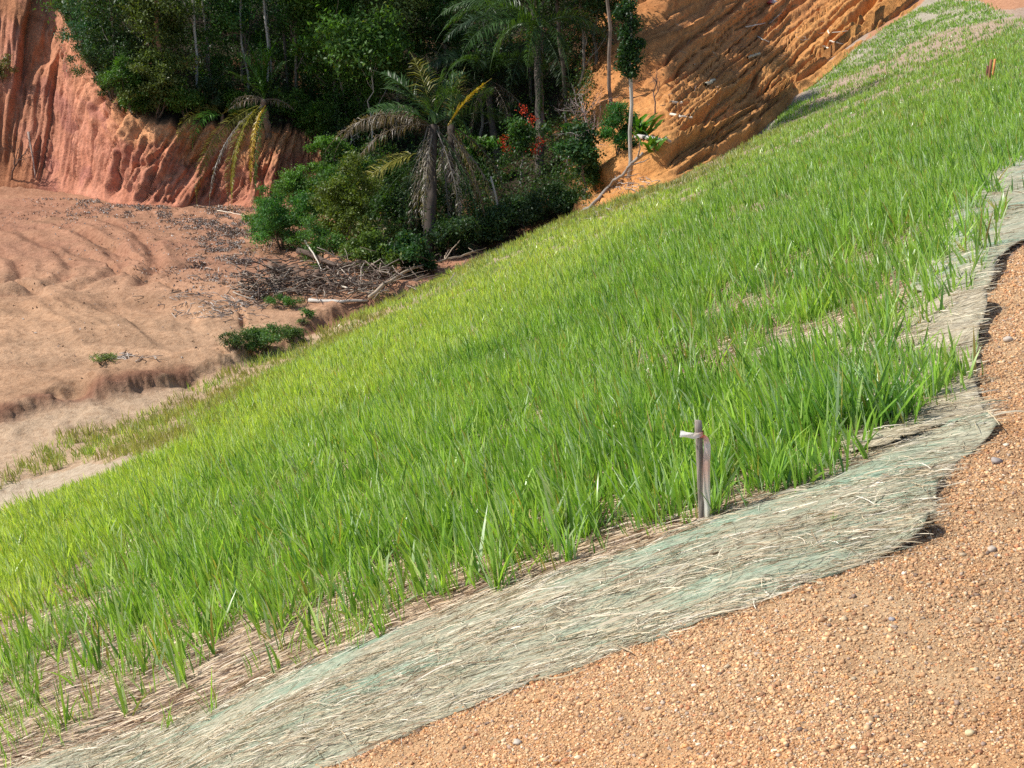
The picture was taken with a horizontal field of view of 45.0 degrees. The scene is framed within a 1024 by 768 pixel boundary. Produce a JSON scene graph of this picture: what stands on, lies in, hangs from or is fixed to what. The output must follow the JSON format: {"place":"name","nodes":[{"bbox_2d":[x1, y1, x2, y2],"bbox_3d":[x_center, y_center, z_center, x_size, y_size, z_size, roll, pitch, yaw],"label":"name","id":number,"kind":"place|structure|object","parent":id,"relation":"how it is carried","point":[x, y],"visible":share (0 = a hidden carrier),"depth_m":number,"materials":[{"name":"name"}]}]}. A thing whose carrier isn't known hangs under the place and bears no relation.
{"place":"outdoors","nodes":[
{"label":"outdoors","id":0,"kind":"place"},
{"bbox_2d":[0,0,917,262],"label":"hillside","id":1,"kind":"structure","parent":0,"point":[88,141],"depth_m":48.37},
{"bbox_2d":[0,53,18,82],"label":"bush","id":2,"kind":"object","parent":1,"relation":"on","point":[4,63],"visible":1,"depth_m":50.35,"materials":[{"name":"green plant"}]},
{"bbox_2d":[2,126,44,179],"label":"bare tree","id":3,"kind":"object","parent":1,"relation":"on","point":[12,151],"visible":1,"depth_m":48.83,"materials":[{"name":"brown plant"}]},
{"bbox_2d":[27,132,35,178],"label":"branch","id":4,"kind":"object","parent":1,"relation":"on","point":[29,136],"visible":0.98,"depth_m":49.32,"materials":[{"name":"grey wood"}]},
{"bbox_2d":[49,0,107,38],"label":"bush","id":5,"kind":"object","parent":1,"relation":"on","point":[66,13],"visible":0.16,"depth_m":50.63,"materials":[{"name":"green plant"}]},
{"bbox_2d":[50,0,123,70],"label":"bush","id":6,"kind":"object","parent":1,"relation":"on","point":[82,26],"visible":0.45,"depth_m":48.80,"materials":[{"name":"green plant"}]},
{"bbox_2d":[33,0,172,61],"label":"tree","id":7,"kind":"object","parent":1,"relation":"on","point":[92,4],"visible":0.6,"depth_m":47.04,"materials":[{"name":"green plant"}]},
{"bbox_2d":[61,24,145,100],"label":"bush","id":8,"kind":"object","parent":1,"relation":"on","point":[91,56],"visible":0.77,"depth_m":46.96,"materials":[{"name":"green plant"}]},
{"bbox_2d":[94,52,162,118],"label":"bush","id":9,"kind":"object","parent":1,"relation":"on","point":[119,75],"visible":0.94,"depth_m":46.10,"materials":[{"name":"green plant"}]},
{"bbox_2d":[116,49,188,118],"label":"bush","id":10,"kind":"object","parent":1,"relation":"on","point":[161,77],"visible":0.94,"depth_m":46.19,"materials":[{"name":"green plant"}]},
{"bbox_2d":[113,0,209,79],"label":"tree","id":11,"kind":"object","parent":1,"relation":"on","point":[143,11],"visible":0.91,"depth_m":46.47,"materials":[{"name":"green plant"}]},
{"bbox_2d":[154,0,168,109],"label":"slender tree","id":12,"kind":"object","parent":1,"relation":"on","point":[157,21],"visible":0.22,"depth_m":46.71,"materials":[{"name":"grey plant"}]},
{"bbox_2d":[157,75,209,119],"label":"bush","id":13,"kind":"object","parent":1,"relation":"on","point":[188,98],"visible":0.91,"depth_m":46.60,"materials":[{"name":"green plant"}]},
{"bbox_2d":[183,0,197,87],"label":"slender tree","id":14,"kind":"object","parent":1,"relation":"on","point":[196,49],"visible":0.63,"depth_m":47.67,"materials":[{"name":"grey plant"}]},
{"bbox_2d":[176,103,228,149],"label":"palm tree","id":15,"kind":"object","parent":1,"relation":"on","point":[203,114],"visible":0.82,"depth_m":46.24,"materials":[{"name":"green plant"}]},
{"bbox_2d":[161,0,262,98],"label":"tree","id":16,"kind":"object","parent":1,"relation":"on","point":[217,28],"visible":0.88,"depth_m":48.20,"materials":[{"name":"green plant"}]},
{"bbox_2d":[192,74,237,118],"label":"bush","id":17,"kind":"object","parent":1,"relation":"on","point":[207,84],"visible":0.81,"depth_m":47.25,"materials":[{"name":"green plant"}]},
{"bbox_2d":[186,0,284,80],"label":"tree","id":18,"kind":"object","parent":1,"relation":"on","point":[248,11],"visible":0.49,"depth_m":49.33,"materials":[{"name":"green plant"}]},
{"bbox_2d":[214,83,258,120],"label":"bush","id":19,"kind":"object","parent":1,"relation":"on","point":[233,95],"visible":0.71,"depth_m":47.20,"materials":[{"name":"green plant"}]},
{"bbox_2d":[195,32,293,210],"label":"palm tree","id":20,"kind":"object","parent":1,"relation":"on","point":[262,115],"visible":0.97,"depth_m":45.37,"materials":[{"name":"green plant"}]},
{"bbox_2d":[239,1,249,91],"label":"slender tree","id":21,"kind":"object","parent":1,"relation":"on","point":[243,52],"visible":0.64,"depth_m":48.63,"materials":[{"name":"grey plant"}]},
{"bbox_2d":[238,0,288,36],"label":"tree","id":22,"kind":"object","parent":1,"relation":"on","point":[276,2],"visible":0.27,"depth_m":53.76,"materials":[{"name":"green plant"}]},
{"bbox_2d":[263,0,269,86],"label":"slender tree","id":23,"kind":"object","parent":1,"relation":"on","point":[265,20],"visible":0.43,"depth_m":48.90,"materials":[{"name":"grey plant"}]},
{"bbox_2d":[282,4,289,91],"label":"slender tree","id":24,"kind":"object","parent":1,"relation":"on","point":[285,53],"visible":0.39,"depth_m":49.97,"materials":[{"name":"grey plant"}]},
{"bbox_2d":[246,0,329,98],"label":"tree","id":25,"kind":"object","parent":1,"relation":"on","point":[292,22],"visible":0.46,"depth_m":49.03,"materials":[{"name":"green plant"}]},
{"bbox_2d":[268,87,318,128],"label":"bush","id":26,"kind":"object","parent":1,"relation":"on","point":[296,105],"visible":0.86,"depth_m":48.15,"materials":[{"name":"green plant"}]},
{"bbox_2d":[291,97,336,139],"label":"bush","id":27,"kind":"object","parent":1,"relation":"on","point":[311,113],"visible":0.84,"depth_m":47.91,"materials":[{"name":"green plant"}]},
{"bbox_2d":[290,167,353,226],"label":"bush","id":28,"kind":"object","parent":1,"relation":"on","point":[328,173],"visible":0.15,"depth_m":40.18,"materials":[{"name":"green plant"}]},
{"bbox_2d":[281,0,369,135],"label":"slender tree","id":29,"kind":"object","parent":1,"relation":"on","point":[310,2],"visible":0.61,"depth_m":47.52,"materials":[{"name":"green plant"}]},
{"bbox_2d":[284,0,373,126],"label":"tree","id":30,"kind":"object","parent":1,"relation":"on","point":[324,7],"visible":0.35,"depth_m":48.08,"materials":[{"name":"green plant"}]},
{"bbox_2d":[303,131,354,178],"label":"bush","id":31,"kind":"object","parent":1,"relation":"on","point":[319,141],"visible":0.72,"depth_m":45.08,"materials":[{"name":"green plant"}]},
{"bbox_2d":[55,0,604,249],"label":"undergrowth","id":32,"kind":"object","parent":1,"relation":"on","point":[307,79],"visible":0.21,"depth_m":47.65,"materials":[{"name":"green plant"}]},
{"bbox_2d":[305,148,404,255],"bbox_3d":[-4.622,-5.248,36.398,2.927,3.409,2.708,0,18,0],"label":"bush","id":33,"kind":"object","parent":1,"relation":"on","point":[346,208],"visible":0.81,"depth_m":35.96,"materials":[{"name":"green plant"}]},
{"bbox_2d":[286,0,424,155],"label":"slender tree","id":34,"kind":"object","parent":1,"relation":"on","point":[366,47],"visible":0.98,"depth_m":45.22,"materials":[{"name":"green plant"}]},
{"bbox_2d":[313,61,399,137],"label":"tree","id":35,"kind":"object","parent":1,"relation":"on","point":[367,90],"visible":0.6,"depth_m":48.85,"materials":[{"name":"green plant"}]},
{"bbox_2d":[327,139,405,194],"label":"bush","id":36,"kind":"object","parent":1,"relation":"on","point":[368,164],"visible":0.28,"depth_m":42.25,"materials":[{"name":"green plant"}]},
{"bbox_2d":[347,0,436,133],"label":"tree","id":37,"kind":"object","parent":1,"relation":"on","point":[405,9],"visible":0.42,"depth_m":48.22,"materials":[{"name":"green plant"}]},
{"bbox_2d":[365,170,421,229],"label":"bush","id":38,"kind":"object","parent":1,"relation":"on","point":[396,193],"visible":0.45,"depth_m":38.65,"materials":[{"name":"green plant"}]},
{"bbox_2d":[325,52,495,253],"bbox_3d":[-2.721,-6.981,37.918,4.735,6.108,4.330,-10,21,-28],"label":"palm tree","id":39,"kind":"object","parent":1,"relation":"on","point":[427,167],"visible":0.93,"depth_m":37.71,"materials":[{"name":"green plant"}]},
{"bbox_2d":[397,173,469,232],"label":"bush","id":40,"kind":"object","parent":1,"relation":"on","point":[440,202],"visible":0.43,"depth_m":37.99,"materials":[{"name":"green plant"}]},
{"bbox_2d":[406,0,488,124],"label":"tree","id":41,"kind":"object","parent":1,"relation":"on","point":[438,21],"visible":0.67,"depth_m":48.83,"materials":[{"name":"green plant"}]},
{"bbox_2d":[422,210,489,256],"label":"bush","id":42,"kind":"object","parent":1,"relation":"on","point":[448,233],"visible":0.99,"depth_m":36.52,"materials":[{"name":"green plant"}]},
{"bbox_2d":[408,67,507,218],"bbox_3d":[-1.515,-7.207,39.312,3.059,5.476,3.354,5,19,15],"label":"palm tree","id":43,"kind":"object","parent":1,"relation":"on","point":[453,128],"visible":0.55,"depth_m":39.21,"materials":[{"name":"green plant"}]},
{"bbox_2d":[418,0,517,77],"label":"tree","id":44,"kind":"object","parent":1,"relation":"on","point":[457,43],"visible":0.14,"depth_m":51.95,"materials":[{"name":"green plant"}]},
{"bbox_2d":[440,125,505,180],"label":"bush","id":45,"kind":"object","parent":1,"relation":"on","point":[472,150],"visible":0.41,"depth_m":44.17,"materials":[{"name":"green plant"}]},
{"bbox_2d":[415,0,531,136],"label":"tree","id":46,"kind":"object","parent":1,"relation":"on","point":[478,77],"visible":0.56,"depth_m":47.70,"materials":[{"name":"green plant"}]},
{"bbox_2d":[421,47,555,159],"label":"palm tree","id":47,"kind":"object","parent":1,"relation":"on","point":[483,65],"visible":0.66,"depth_m":46.91,"materials":[{"name":"green plant"}]},
{"bbox_2d":[471,199,517,244],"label":"bush","id":48,"kind":"object","parent":1,"relation":"on","point":[495,219],"visible":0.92,"depth_m":38.21,"materials":[{"name":"green plant"}]},
{"bbox_2d":[432,0,607,176],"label":"palm tree","id":49,"kind":"object","parent":1,"relation":"on","point":[537,42],"visible":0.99,"depth_m":43.98,"materials":[{"name":"green plant"}]},
{"bbox_2d":[482,0,572,103],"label":"tree","id":50,"kind":"object","parent":1,"relation":"on","point":[544,37],"visible":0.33,"depth_m":49.08,"materials":[{"name":"green plant"}]},
{"bbox_2d":[498,181,559,229],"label":"bush","id":51,"kind":"object","parent":1,"relation":"on","point":[532,207],"visible":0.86,"depth_m":39.11,"materials":[{"name":"green plant"}]},
{"bbox_2d":[499,103,559,183],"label":"flowering shrub","id":52,"kind":"object","parent":1,"relation":"on","point":[521,124],"visible":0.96,"depth_m":43.13,"materials":[{"name":"green plant"}]},
{"bbox_2d":[555,0,567,107],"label":"slender tree","id":53,"kind":"object","parent":1,"relation":"on","point":[559,31],"visible":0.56,"depth_m":47.84,"materials":[{"name":"grey plant"}]},
{"bbox_2d":[538,176,588,215],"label":"bush","id":54,"kind":"object","parent":1,"relation":"on","point":[562,201],"visible":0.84,"depth_m":39.39,"materials":[{"name":"green plant"}]},
{"bbox_2d":[540,0,636,89],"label":"tree","id":55,"kind":"object","parent":1,"relation":"on","point":[586,31],"visible":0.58,"depth_m":47.49,"materials":[{"name":"green plant"}]},
{"bbox_2d":[559,83,617,131],"bbox_3d":[2.156,-8.369,40.225,2.052,3.027,2.042,-15,23,-38],"label":"bare tree","id":56,"kind":"object","parent":1,"relation":"on","point":[582,110],"visible":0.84,"depth_m":39.98,"materials":[{"name":"grey plant"}]},
{"bbox_2d":[574,160,607,190],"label":"bush","id":57,"kind":"object","parent":1,"relation":"on","point":[595,178],"visible":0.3,"depth_m":39.09,"materials":[{"name":"green plant"}]},
{"bbox_2d":[568,0,621,64],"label":"tree","id":58,"kind":"object","parent":1,"relation":"on","point":[590,10],"visible":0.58,"depth_m":47.88,"materials":[{"name":"green plant"}]},
{"bbox_2d":[606,0,612,107],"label":"slender tree","id":59,"kind":"object","parent":1,"relation":"on","point":[609,55],"visible":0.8,"depth_m":43.98,"materials":[{"name":"grey plant"}]},
{"bbox_2d":[594,98,639,154],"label":"bush","id":60,"kind":"object","parent":1,"relation":"on","point":[614,119],"visible":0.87,"depth_m":37.97,"materials":[{"name":"green plant"}]},
{"bbox_2d":[609,0,648,175],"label":"vine clad tree","id":61,"kind":"object","parent":1,"relation":"on","point":[628,53],"visible":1,"depth_m":36.47,"materials":[{"name":"green plant"}]},
{"bbox_2d":[628,112,665,141],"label":"broadleaf plant","id":62,"kind":"object","parent":1,"relation":"on","point":[641,128],"visible":0.55,"depth_m":40.34,"materials":[{"name":"green plant"}]},
{"bbox_2d":[628,130,668,152],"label":"broadleaf plant","id":63,"kind":"object","parent":1,"relation":"on","point":[653,141],"visible":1,"depth_m":37.26,"materials":[{"name":"green plant"}]},
{"bbox_2d":[648,68,659,113],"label":"bare tree","id":64,"kind":"object","parent":1,"relation":"on","point":[655,79],"visible":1,"depth_m":41.49,"materials":[{"name":"brown plant"}]},
{"bbox_2d":[0,0,1023,767],"bbox_3d":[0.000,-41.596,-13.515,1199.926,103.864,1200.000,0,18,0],"label":"ground","id":65,"kind":"structure","parent":0,"point":[48,390],"depth_m":24.68,"materials":[{"name":"soil"}]},
{"bbox_2d":[88,352,118,364],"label":"bush","id":66,"kind":"object","parent":65,"relation":"on","point":[103,358],"visible":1,"depth_m":26.83,"materials":[{"name":"green plant"}]},
{"bbox_2d":[0,197,334,378],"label":"leaf litter","id":67,"kind":"object","parent":65,"relation":"on","point":[218,227],"visible":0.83,"depth_m":40.54,"materials":[{"name":"plant"}]},
{"bbox_2d":[214,329,253,350],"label":"bush","id":68,"kind":"object","parent":65,"relation":"on","point":[234,339],"visible":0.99,"depth_m":27.22,"materials":[{"name":"green plant"}]},
{"bbox_2d":[237,321,290,353],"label":"bush","id":69,"kind":"object","parent":65,"relation":"on","point":[263,337],"visible":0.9,"depth_m":27.57,"materials":[{"name":"green plant"}]},
{"bbox_2d":[240,193,289,231],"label":"bush","id":70,"kind":"object","parent":65,"relation":"on","point":[247,218],"visible":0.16,"depth_m":39.77,"materials":[{"name":"green plant"}]},
{"bbox_2d":[263,294,305,307],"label":"bush","id":71,"kind":"object","parent":65,"relation":"on","point":[287,300],"visible":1,"depth_m":31.38,"materials":[{"name":"green plant"}]},
{"bbox_2d":[244,184,329,251],"bbox_3d":[-6.840,-5.051,37.883,2.874,2.146,2.360,-9,20,-25],"label":"bush","id":72,"kind":"object","parent":65,"relation":"on","point":[277,225],"visible":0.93,"depth_m":37.60,"materials":[{"name":"green plant"}]},
{"bbox_2d":[277,322,305,344],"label":"bush","id":73,"kind":"object","parent":65,"relation":"on","point":[295,331],"visible":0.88,"depth_m":28.39,"materials":[{"name":"green plant"}]},
{"bbox_2d":[265,260,319,281],"bbox_3d":[-5.824,-3.008,33.444,1.920,0.543,0.544,12,21,32],"label":"brushwood","id":74,"kind":"object","parent":65,"relation":"on","point":[301,273],"visible":0.49,"depth_m":33.43,"materials":[{"name":"brown wood"}]},
{"bbox_2d":[272,284,320,294],"bbox_3d":[-5.658,-2.458,32.413,1.440,0.198,0.194,8,20,23],"label":"log","id":75,"kind":"object","parent":65,"relation":"on","point":[309,292],"visible":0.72,"depth_m":32.31,"materials":[{"name":"brown wood"}]},
{"bbox_2d":[270,161,324,222],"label":"bush","id":76,"kind":"object","parent":65,"relation":"on","point":[292,182],"visible":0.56,"depth_m":40.98,"materials":[{"name":"green plant"}]},
{"bbox_2d":[299,307,316,317],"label":"bush","id":77,"kind":"object","parent":65,"relation":"on","point":[308,312],"visible":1,"depth_m":30.13,"materials":[{"name":"green plant"}]},
{"bbox_2d":[284,211,348,268],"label":"bush","id":78,"kind":"object","parent":65,"relation":"on","point":[320,241],"visible":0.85,"depth_m":35.19,"materials":[{"name":"green plant"}]},
{"bbox_2d":[308,298,367,302],"bbox_3d":[-4.484,-2.104,31.575,1.564,0.172,0.434,2,18,5],"label":"log","id":79,"kind":"object","parent":65,"relation":"on","point":[328,300],"visible":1,"depth_m":31.56,"materials":[{"name":"grey wood"}]},
{"bbox_2d":[220,247,473,306],"bbox_3d":[-4.231,-2.938,32.188,6.701,1.662,8.534,0,18,0],"label":"brushwood","id":80,"kind":"object","parent":65,"relation":"on","point":[282,279],"visible":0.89,"depth_m":32.51,"materials":[{"name":"brown wood"}]},
{"bbox_2d":[296,247,336,266],"bbox_3d":[-5.343,-3.494,34.490,0.416,0.270,2.766,-11,21,-30],"label":"log","id":81,"kind":"object","parent":80,"relation":"on","point":[309,253],"visible":0.8,"depth_m":35.03,"materials":[{"name":"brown wood"}]},
{"bbox_2d":[368,240,484,298],"bbox_3d":[-2.635,-3.238,33.801,1.120,0.486,6.633,8,20,23],"label":"branch","id":82,"kind":"object","parent":80,"relation":"on","point":[377,290],"visible":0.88,"depth_m":34.10,"materials":[{"name":"grey wood"}]},
{"bbox_2d":[335,228,405,274],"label":"bush","id":83,"kind":"object","parent":65,"relation":"on","point":[375,244],"visible":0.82,"depth_m":34.33,"materials":[{"name":"green plant"}]},
{"bbox_2d":[380,228,440,273],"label":"bush","id":84,"kind":"object","parent":65,"relation":"on","point":[412,246],"visible":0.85,"depth_m":34.55,"materials":[{"name":"green plant"}]},
{"bbox_2d":[104,16,830,361],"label":"scattered twigs","id":85,"kind":"object","parent":65,"relation":"on","point":[214,310],"visible":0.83,"depth_m":31.73,"materials":[{"name":"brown wood"}]},
{"bbox_2d":[0,139,1005,767],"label":"straw litter","id":86,"kind":"object","parent":65,"relation":"on","point":[228,665],"visible":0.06,"depth_m":5.57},
{"bbox_2d":[260,638,280,673],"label":"grass tuft","id":87,"kind":"object","parent":86,"relation":"on","point":[277,660],"visible":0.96,"depth_m":5.15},
{"bbox_2d":[541,505,586,561],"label":"grass tuft","id":88,"kind":"object","parent":86,"relation":"on","point":[570,550],"visible":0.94,"depth_m":4.76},
{"bbox_2d":[692,457,734,514],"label":"grass tuft","id":89,"kind":"object","parent":86,"relation":"on","point":[715,500],"visible":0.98,"depth_m":4.70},
{"bbox_2d":[0,0,1023,767],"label":"grass","id":90,"kind":"structure","parent":65,"relation":"on","point":[628,272],"depth_m":9.44,"materials":[{"name":"plant"}]},
{"bbox_2d":[1,399,1023,767],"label":"erosion mat","id":91,"kind":"object","parent":65,"relation":"on","point":[391,685],"visible":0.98,"depth_m":4.29,"materials":[{"name":"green fabric"}]},
{"bbox_2d":[142,696,173,729],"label":"grass tuft","id":92,"kind":"object","parent":91,"relation":"on","point":[167,719],"visible":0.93,"depth_m":5.18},
{"bbox_2d":[187,668,218,714],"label":"grass tuft","id":93,"kind":"object","parent":91,"relation":"on","point":[215,697],"visible":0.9,"depth_m":5.07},
{"bbox_2d":[368,597,386,637],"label":"grass tuft","id":94,"kind":"object","parent":91,"relation":"on","point":[380,627],"visible":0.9,"depth_m":4.91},
{"bbox_2d":[435,509,532,592],"bbox_3d":[-0.083,0.670,4.834,0.437,0.288,0.222,8,20,22],"label":"grass tuft","id":95,"kind":"object","parent":91,"relation":"on","point":[492,566],"visible":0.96,"depth_m":4.84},
{"bbox_2d":[680,420,710,520],"bbox_3d":[0.685,0.366,4.652,0.130,0.487,0.041,0,18,0],"label":"survey stake","id":96,"kind":"object","parent":91,"relation":"on","point":[703,468],"visible":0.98,"depth_m":4.62,"materials":[{"name":"grey wood"}]},
{"bbox_2d":[746,437,804,494],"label":"grass tuft","id":97,"kind":"object","parent":91,"relation":"on","point":[779,478],"visible":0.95,"depth_m":4.70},
{"bbox_2d":[547,117,606,199],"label":"bush","id":98,"kind":"object","parent":65,"relation":"on","point":[584,153],"visible":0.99,"depth_m":38.09,"materials":[{"name":"green plant"}]},
{"bbox_2d":[567,141,649,216],"bbox_3d":[2.846,-6.069,37.357,2.570,2.712,1.572,0,18,0],"label":"fallen trunk","id":99,"kind":"object","parent":65,"relation":"on","point":[599,197],"visible":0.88,"depth_m":37.11,"materials":[{"name":"grey wood"}]},
{"bbox_2d":[315,241,1023,767],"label":"gravel","id":100,"kind":"structure","parent":65,"relation":"on","point":[745,689],"depth_m":3.46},
{"bbox_2d":[740,357,861,453],"bbox_3d":[1.187,0.082,5.168,0.486,0.388,0.414,-14,22,-36],"label":"grass tuft","id":101,"kind":"object","parent":65,"relation":"on","point":[791,402],"visible":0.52,"depth_m":5.16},
{"bbox_2d":[734,281,1008,451],"bbox_3d":[1.916,-0.089,6.430,1.448,0.751,3.285,0,18,0],"label":"erosion mat","id":102,"kind":"object","parent":65,"relation":"on","point":[968,309],"visible":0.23,"depth_m":5.98,"materials":[{"name":"fabric"}]},
{"bbox_2d":[766,350,901,441],"bbox_3d":[1.347,0.028,5.175,0.571,0.387,0.424,0,18,0],"label":"grass tuft","id":103,"kind":"object","parent":102,"relation":"on","point":[818,395],"visible":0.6,"depth_m":5.14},
{"bbox_2d":[790,345,920,435],"bbox_3d":[1.439,-0.006,5.116,0.619,0.403,0.475,0,18,0],"label":"grass tuft","id":104,"kind":"object","parent":102,"relation":"on","point":[859,403],"visible":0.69,"depth_m":5.07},
{"bbox_2d":[825,330,932,428],"bbox_3d":[1.523,-0.023,5.097,0.457,0.394,0.459,8,20,24],"label":"grass tuft","id":105,"kind":"object","parent":102,"relation":"on","point":[894,394],"visible":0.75,"depth_m":5.06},
{"bbox_2d":[898,327,965,396],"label":"grass tuft","id":106,"kind":"object","parent":102,"relation":"on","point":[947,364],"visible":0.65,"depth_m":5.26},
{"bbox_2d":[902,156,1023,291],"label":"erosion mat","id":107,"kind":"object","parent":65,"relation":"on","point":[1012,231],"visible":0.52,"depth_m":8.39,"materials":[{"name":"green fabric"}]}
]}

